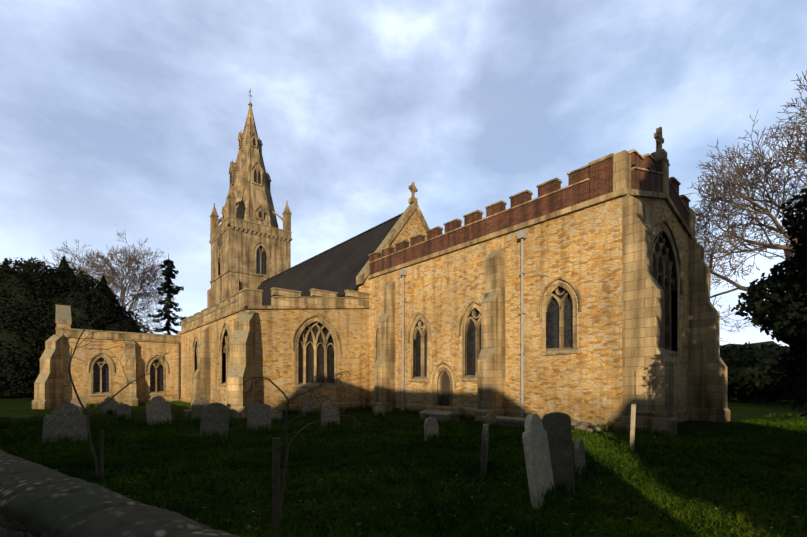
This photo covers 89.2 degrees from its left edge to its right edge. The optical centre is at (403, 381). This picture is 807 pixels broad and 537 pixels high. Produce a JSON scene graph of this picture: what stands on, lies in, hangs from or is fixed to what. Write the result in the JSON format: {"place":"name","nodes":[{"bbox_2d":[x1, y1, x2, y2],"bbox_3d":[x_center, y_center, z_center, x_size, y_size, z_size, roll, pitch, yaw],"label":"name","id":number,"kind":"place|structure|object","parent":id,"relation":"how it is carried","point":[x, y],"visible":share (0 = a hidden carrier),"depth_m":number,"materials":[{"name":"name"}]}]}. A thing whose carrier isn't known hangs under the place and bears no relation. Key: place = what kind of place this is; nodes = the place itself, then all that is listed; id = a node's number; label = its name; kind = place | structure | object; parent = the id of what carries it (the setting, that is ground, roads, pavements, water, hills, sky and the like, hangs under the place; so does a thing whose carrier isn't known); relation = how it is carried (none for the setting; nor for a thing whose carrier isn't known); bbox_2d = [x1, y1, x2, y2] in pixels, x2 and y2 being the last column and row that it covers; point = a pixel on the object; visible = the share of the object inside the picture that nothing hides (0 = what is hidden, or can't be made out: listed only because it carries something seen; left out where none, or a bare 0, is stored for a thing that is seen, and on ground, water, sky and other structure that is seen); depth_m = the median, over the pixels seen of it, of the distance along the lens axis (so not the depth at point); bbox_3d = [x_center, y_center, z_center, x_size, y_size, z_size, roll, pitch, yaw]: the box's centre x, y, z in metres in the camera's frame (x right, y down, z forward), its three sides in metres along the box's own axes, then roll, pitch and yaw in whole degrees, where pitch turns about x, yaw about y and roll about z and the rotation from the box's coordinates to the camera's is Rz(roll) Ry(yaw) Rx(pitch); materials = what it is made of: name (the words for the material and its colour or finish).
{"place":"outdoors","nodes":[
{"label":"outdoors","id":0,"kind":"place"},
{"bbox_2d":[217,236,220,247],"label":"tower clock","id":1,"kind":"object","parent":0,"point":[219,242],"visible":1,"depth_m":47.85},
{"bbox_2d":[211,226,290,303],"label":"tower shaft","id":2,"kind":"object","parent":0,"point":[236,247],"visible":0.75,"depth_m":47.07,"materials":[{"name":"beige stone"}]},
{"bbox_2d":[207,88,291,307],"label":"spire","id":3,"kind":"object","parent":2,"relation":"on","point":[248,198],"visible":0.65,"depth_m":48.55,"materials":[{"name":"beige stone"}]},
{"bbox_2d":[0,396,806,536],"bbox_3d":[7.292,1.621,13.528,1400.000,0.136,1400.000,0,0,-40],"label":"ground grass","id":4,"kind":"structure","parent":0,"point":[202,483],"depth_m":7.32,"materials":[{"name":"green plant"}]},
{"bbox_2d":[0,258,22,396],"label":"tree","id":5,"kind":"object","parent":4,"relation":"on","point":[4,394],"visible":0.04,"depth_m":40.51,"materials":[{"name":"green plant"}]},
{"bbox_2d":[0,257,68,397],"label":"yew tree","id":6,"kind":"object","parent":4,"relation":"on","point":[21,335],"visible":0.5,"depth_m":37.75,"materials":[{"name":"green plant"}]},
{"bbox_2d":[53,255,73,284],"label":"conifer tree","id":7,"kind":"object","parent":4,"relation":"on","point":[61,273],"visible":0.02,"depth_m":42.04,"materials":[{"name":"green plant"}]},
{"bbox_2d":[41,403,87,443],"bbox_3d":[-9.070,1.257,10.988,0.950,1.370,0.100,2,-8,-26],"label":"gravestone","id":8,"kind":"object","parent":4,"relation":"on","point":[67,419],"visible":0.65,"depth_m":10.96,"materials":[{"name":"stone"}]},
{"bbox_2d":[25,262,129,367],"bbox_3d":[-32.379,-5.117,41.216,9.182,13.295,9.490,0,0,-40],"label":"yew tree","id":9,"kind":"object","parent":4,"relation":"on","point":[91,298],"visible":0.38,"depth_m":39.05,"materials":[{"name":"green plant"}]},
{"bbox_2d":[71,397,85,410],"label":"gravestone","id":10,"kind":"object","parent":4,"relation":"on","point":[75,401],"visible":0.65,"depth_m":23.57,"materials":[{"name":"stone"}]},
{"bbox_2d":[100,429,103,477],"bbox_3d":[-5.259,1.264,7.124,0.056,0.850,0.048,0,0,-40],"label":"wooden post","id":11,"kind":"object","parent":4,"relation":"on","point":[101,452],"visible":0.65,"depth_m":7.11,"materials":[{"name":"brown wood"}]},
{"bbox_2d":[35,230,174,334],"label":"bare tree","id":12,"kind":"object","parent":4,"relation":"on","point":[144,277],"visible":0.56,"depth_m":58.30,"materials":[{"name":"plant"}]},
{"bbox_2d":[47,302,169,476],"bbox_3d":[-5.360,0.145,7.400,1.918,3.095,1.255,0,0,-22],"label":"tree sapling","id":13,"kind":"object","parent":4,"relation":"on","point":[88,426],"visible":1,"depth_m":7.17,"materials":[{"name":"brown wood"}]},
{"bbox_2d":[101,397,117,414],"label":"gravestone","id":14,"kind":"object","parent":4,"relation":"on","point":[112,404],"visible":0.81,"depth_m":21.05,"materials":[{"name":"stone"}]},
{"bbox_2d":[95,275,125,315],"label":"conifer tree","id":15,"kind":"object","parent":4,"relation":"on","point":[109,295],"visible":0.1,"depth_m":42.16,"materials":[{"name":"green plant"}]},
{"bbox_2d":[80,275,152,321],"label":"bare tree","id":16,"kind":"object","parent":4,"relation":"on","point":[126,299],"depth_m":68.29,"materials":[{"name":"brown plant"}]},
{"bbox_2d":[57,323,180,399],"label":"transept walls","id":17,"kind":"structure","parent":4,"relation":"on","point":[145,352],"depth_m":28.10,"materials":[{"name":"stone"}]},
{"bbox_2d":[0,449,239,536],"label":"boundary wall","id":18,"kind":"structure","parent":4,"relation":"on","point":[37,500],"depth_m":2.23,"materials":[{"name":"grey stone"}]},
{"bbox_2d":[116,404,130,419],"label":"gravestone","id":19,"kind":"object","parent":4,"relation":"on","point":[122,409],"visible":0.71,"depth_m":18.13,"materials":[{"name":"stone"}]},
{"bbox_2d":[98,306,153,333],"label":"yew tree","id":20,"kind":"object","parent":4,"relation":"on","point":[125,324],"visible":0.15,"depth_m":41.57,"materials":[{"name":"green plant"}]},
{"bbox_2d":[146,396,171,425],"bbox_3d":[-9.231,1.242,15.448,0.100,1.400,0.820,-8,-3,44],"label":"gravestone","id":21,"kind":"object","parent":4,"relation":"on","point":[158,408],"visible":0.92,"depth_m":15.40,"materials":[{"name":"stone"}]},
{"bbox_2d":[147,254,186,334],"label":"conifer tree","id":22,"kind":"object","parent":4,"relation":"on","point":[167,272],"visible":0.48,"depth_m":55.10,"materials":[{"name":"green plant"}]},
{"bbox_2d":[191,397,209,421],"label":"gravestone","id":23,"kind":"object","parent":4,"relation":"on","point":[198,404],"visible":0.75,"depth_m":16.93,"materials":[{"name":"stone"}]},
{"bbox_2d":[199,402,229,438],"bbox_3d":[-5.569,1.278,12.067,0.750,1.330,0.100,5,5,-31],"label":"gravestone","id":24,"kind":"object","parent":4,"relation":"on","point":[215,416],"visible":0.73,"depth_m":12.00,"materials":[{"name":"stone"}]},
{"bbox_2d":[247,404,270,430],"bbox_3d":[-4.859,1.343,13.767,0.750,1.200,0.100,3,-11,-28],"label":"gravestone","id":25,"kind":"object","parent":4,"relation":"on","point":[258,415],"visible":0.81,"depth_m":13.75,"materials":[{"name":"stone"}]},
{"bbox_2d":[176,309,364,404],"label":"aisle walls","id":26,"kind":"structure","parent":4,"relation":"on","point":[275,329],"depth_m":22.78,"materials":[{"name":"stone"}]},
{"bbox_2d":[272,438,279,528],"bbox_3d":[-1.430,1.164,4.610,0.086,1.050,0.088,0,0,-40],"label":"wooden post","id":27,"kind":"object","parent":4,"relation":"on","point":[275,482],"visible":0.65,"depth_m":4.57,"materials":[{"name":"brown wood"}]},
{"bbox_2d":[271,410,281,421],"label":"gravestone","id":28,"kind":"object","parent":4,"relation":"on","point":[275,414],"visible":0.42,"depth_m":16.25,"materials":[{"name":"stone"}]},
{"bbox_2d":[239,371,361,518],"bbox_3d":[-1.036,0.786,4.992,1.156,1.811,1.531,0,0,19],"label":"sapling tree","id":29,"kind":"object","parent":4,"relation":"on","point":[286,459],"visible":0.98,"depth_m":4.66,"materials":[{"name":"brown wood"}]},
{"bbox_2d":[301,395,315,415],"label":"gravestone","id":30,"kind":"object","parent":4,"relation":"on","point":[305,399],"visible":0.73,"depth_m":20.23,"materials":[{"name":"stone"}]},
{"bbox_2d":[321,399,339,426],"bbox_3d":[-2.702,1.298,15.120,0.100,1.296,0.800,-13,-13,39],"label":"gravestone","id":31,"kind":"object","parent":4,"relation":"on","point":[327,412],"visible":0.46,"depth_m":15.07,"materials":[{"name":"stone"}]},
{"bbox_2d":[184,409,525,426],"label":"stone slabs","id":32,"kind":"structure","parent":4,"relation":"on","point":[452,416],"depth_m":17.04,"materials":[{"name":"stone"}]},
{"bbox_2d":[374,406,384,415],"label":"gravestone","id":33,"kind":"object","parent":4,"relation":"on","point":[379,408],"visible":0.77,"depth_m":19.85,"materials":[{"name":"stone"}]},
{"bbox_2d":[32,127,729,436],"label":"church dressings","id":34,"kind":"structure","parent":4,"relation":"on","point":[647,376],"depth_m":17.61,"materials":[{"name":"beige stone"}]},
{"bbox_2d":[93,138,658,405],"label":"windows","id":35,"kind":"structure","parent":34,"relation":"in","point":[552,326],"depth_m":22.00,"materials":[{"name":"black glass"}]},
{"bbox_2d":[339,211,426,407],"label":"nave walls","id":36,"kind":"structure","parent":34,"relation":"attached to","point":[412,226],"depth_m":25.42,"materials":[{"name":"stone"}]},
{"bbox_2d":[257,212,403,305],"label":"church roofs","id":37,"kind":"structure","parent":36,"relation":"on","point":[338,268],"depth_m":31.16,"materials":[{"name":"grey tile"}]},
{"bbox_2d":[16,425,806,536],"bbox_3d":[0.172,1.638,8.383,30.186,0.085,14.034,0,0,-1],"label":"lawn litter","id":38,"kind":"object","parent":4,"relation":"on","point":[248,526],"visible":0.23,"depth_m":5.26,"materials":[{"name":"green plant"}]},
{"bbox_2d":[424,417,438,441],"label":"gravestone","id":39,"kind":"object","parent":4,"relation":"on","point":[430,425],"visible":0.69,"depth_m":11.37,"materials":[{"name":"stone"}]},
{"bbox_2d":[480,424,488,475],"bbox_3d":[1.461,1.349,7.374,0.100,1.200,0.550,3,15,14],"label":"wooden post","id":40,"kind":"object","parent":4,"relation":"on","point":[484,448],"visible":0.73,"depth_m":7.10,"materials":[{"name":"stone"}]},
{"bbox_2d":[485,413,496,426],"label":"gravestone","id":41,"kind":"object","parent":4,"relation":"on","point":[490,418],"visible":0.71,"depth_m":14.67,"materials":[{"name":"stone"}]},
{"bbox_2d":[369,196,689,416],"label":"chancel walls","id":42,"kind":"structure","parent":4,"relation":"on","point":[581,250],"depth_m":16.21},
{"bbox_2d":[178,230,526,417],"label":"downpipes","id":43,"kind":"object","parent":42,"relation":"attached to","point":[521,235],"visible":0.88,"depth_m":16.32,"materials":[{"name":"grey metal"}]},
{"bbox_2d":[368,149,694,274],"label":"battlement parapet","id":44,"kind":"structure","parent":42,"relation":"on","point":[613,172],"depth_m":16.27,"materials":[{"name":"brown brick"}]},
{"bbox_2d":[522,414,554,509],"bbox_3d":[1.883,1.196,5.657,0.100,1.500,0.720,-11,-10,37],"label":"gravestone","id":45,"kind":"object","parent":4,"relation":"on","point":[537,457],"visible":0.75,"depth_m":5.53,"materials":[{"name":"stone"}]},
{"bbox_2d":[542,412,574,494],"bbox_3d":[2.303,1.196,6.063,0.400,1.490,0.100,-3,3,22],"label":"gravestone","id":46,"kind":"object","parent":4,"relation":"on","point":[557,427],"visible":0.67,"depth_m":5.99,"materials":[{"name":"stone"}]},
{"bbox_2d":[574,439,585,478],"bbox_3d":[3.099,1.474,7.159,0.080,0.930,0.500,-5,-3,35],"label":"gravestone","id":47,"kind":"object","parent":4,"relation":"on","point":[579,454],"visible":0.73,"depth_m":7.01,"materials":[{"name":"stone"}]},
{"bbox_2d":[571,419,600,432],"bbox_3d":[5.870,1.520,14.317,1.265,0.495,1.977,0,0,-40],"label":"rubble heap","id":48,"kind":"object","parent":4,"relation":"on","point":[584,426],"visible":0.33,"depth_m":13.92,"materials":[{"name":"beige stone"}]},
{"bbox_2d":[630,404,635,451],"bbox_3d":[5.502,1.239,9.822,0.100,1.400,0.340,2,0,30],"label":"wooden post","id":49,"kind":"object","parent":4,"relation":"on","point":[632,423],"visible":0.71,"depth_m":9.68,"materials":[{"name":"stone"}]},
{"bbox_2d":[686,71,806,341],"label":"bare tree","id":50,"kind":"object","parent":4,"relation":"on","point":[742,171],"visible":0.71,"depth_m":19.32,"materials":[{"name":"plant"}]},
{"bbox_2d":[720,341,787,350],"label":"distant tree belt","id":51,"kind":"object","parent":4,"relation":"on","point":[760,343],"depth_m":112.11,"materials":[{"name":"green plant"}]},
{"bbox_2d":[720,341,804,401],"bbox_3d":[29.751,-0.806,35.480,10.079,5.290,11.882,0,0,-40],"label":"shrub","id":52,"kind":"object","parent":4,"relation":"on","point":[748,377],"visible":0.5,"depth_m":33.01,"materials":[{"name":"green plant"}]},
{"bbox_2d":[731,188,806,416],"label":"yew tree","id":53,"kind":"object","parent":4,"relation":"on","point":[780,312],"visible":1,"depth_m":7.69,"materials":[{"name":"green plant"}]},
{"bbox_2d":[0,0,806,345],"label":"sky","id":54,"kind":"structure","parent":0,"point":[128,116],"materials":[{"name":"blue"}]}
]}

